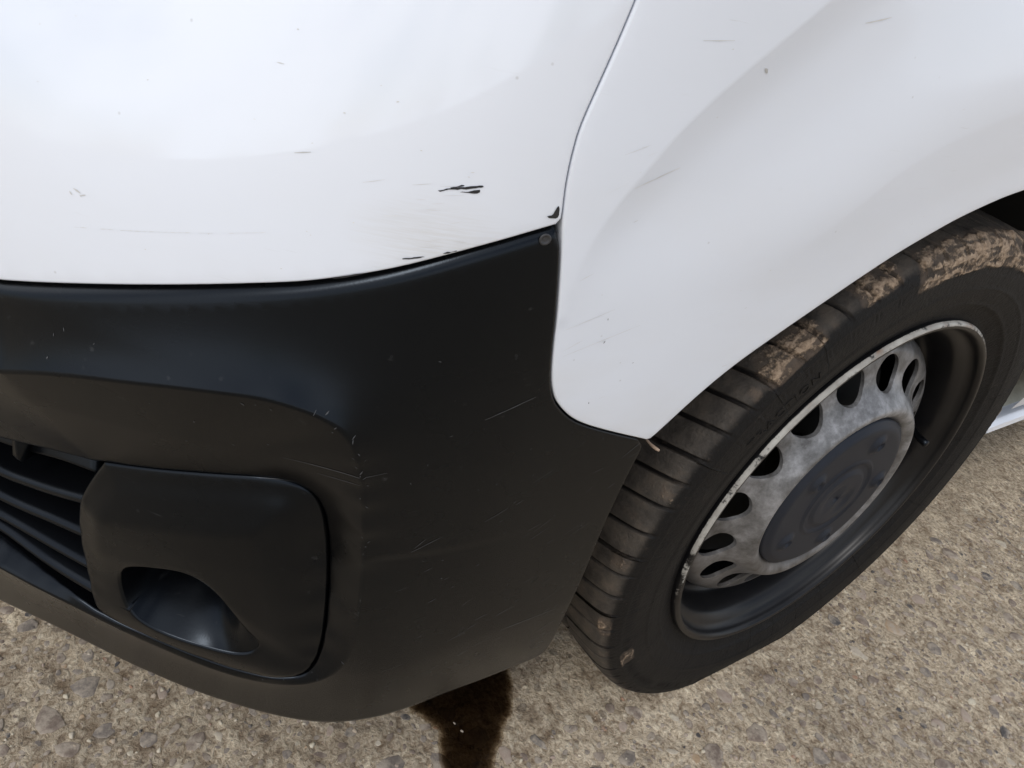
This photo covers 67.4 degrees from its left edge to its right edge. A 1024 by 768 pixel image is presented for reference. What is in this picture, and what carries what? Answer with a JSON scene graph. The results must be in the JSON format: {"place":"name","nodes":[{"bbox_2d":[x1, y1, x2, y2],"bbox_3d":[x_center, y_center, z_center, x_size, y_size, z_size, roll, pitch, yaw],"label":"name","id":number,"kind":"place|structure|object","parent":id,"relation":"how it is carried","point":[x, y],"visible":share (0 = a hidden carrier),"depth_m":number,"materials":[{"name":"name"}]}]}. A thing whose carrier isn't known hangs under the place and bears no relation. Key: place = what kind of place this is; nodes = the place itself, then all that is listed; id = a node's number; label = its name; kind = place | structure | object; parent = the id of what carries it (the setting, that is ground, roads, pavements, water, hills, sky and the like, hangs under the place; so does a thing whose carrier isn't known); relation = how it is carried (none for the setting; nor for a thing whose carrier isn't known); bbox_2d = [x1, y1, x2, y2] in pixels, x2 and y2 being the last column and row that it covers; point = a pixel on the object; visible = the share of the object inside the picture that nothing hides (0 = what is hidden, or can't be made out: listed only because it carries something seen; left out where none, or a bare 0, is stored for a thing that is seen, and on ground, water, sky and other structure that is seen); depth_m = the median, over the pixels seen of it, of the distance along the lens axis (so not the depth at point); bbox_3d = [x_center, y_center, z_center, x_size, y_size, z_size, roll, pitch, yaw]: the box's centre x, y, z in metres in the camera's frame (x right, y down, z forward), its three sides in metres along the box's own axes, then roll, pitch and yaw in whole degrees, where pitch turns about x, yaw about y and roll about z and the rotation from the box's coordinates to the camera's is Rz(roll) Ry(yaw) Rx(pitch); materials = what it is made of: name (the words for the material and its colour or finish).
{"place":"outdoors","nodes":[
{"label":"outdoors","id":0,"kind":"place"},
{"bbox_2d":[0,419,1023,767],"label":"ground","id":1,"kind":"structure","parent":0,"point":[562,683],"depth_m":0.92,"materials":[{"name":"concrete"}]},
{"bbox_2d":[411,669,510,767],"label":"puddle","id":2,"kind":"object","parent":1,"relation":"on","point":[477,712],"visible":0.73,"depth_m":0.83,"materials":[{"name":"brown liquid"}]},
{"bbox_2d":[0,0,1023,721],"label":"van","id":3,"kind":"object","parent":1,"relation":"on","point":[362,358],"visible":1,"depth_m":0.42,"materials":[{"name":"white paint"}]},
{"bbox_2d":[645,439,659,451],"bbox_3d":[0.099,0.043,0.543,0.003,0.003,0.014,-10,41,-33],"label":"dry stalk","id":4,"kind":"object","parent":3,"relation":"attached to","point":[654,447],"visible":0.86,"depth_m":0.54,"materials":[{"name":"beige plant"}]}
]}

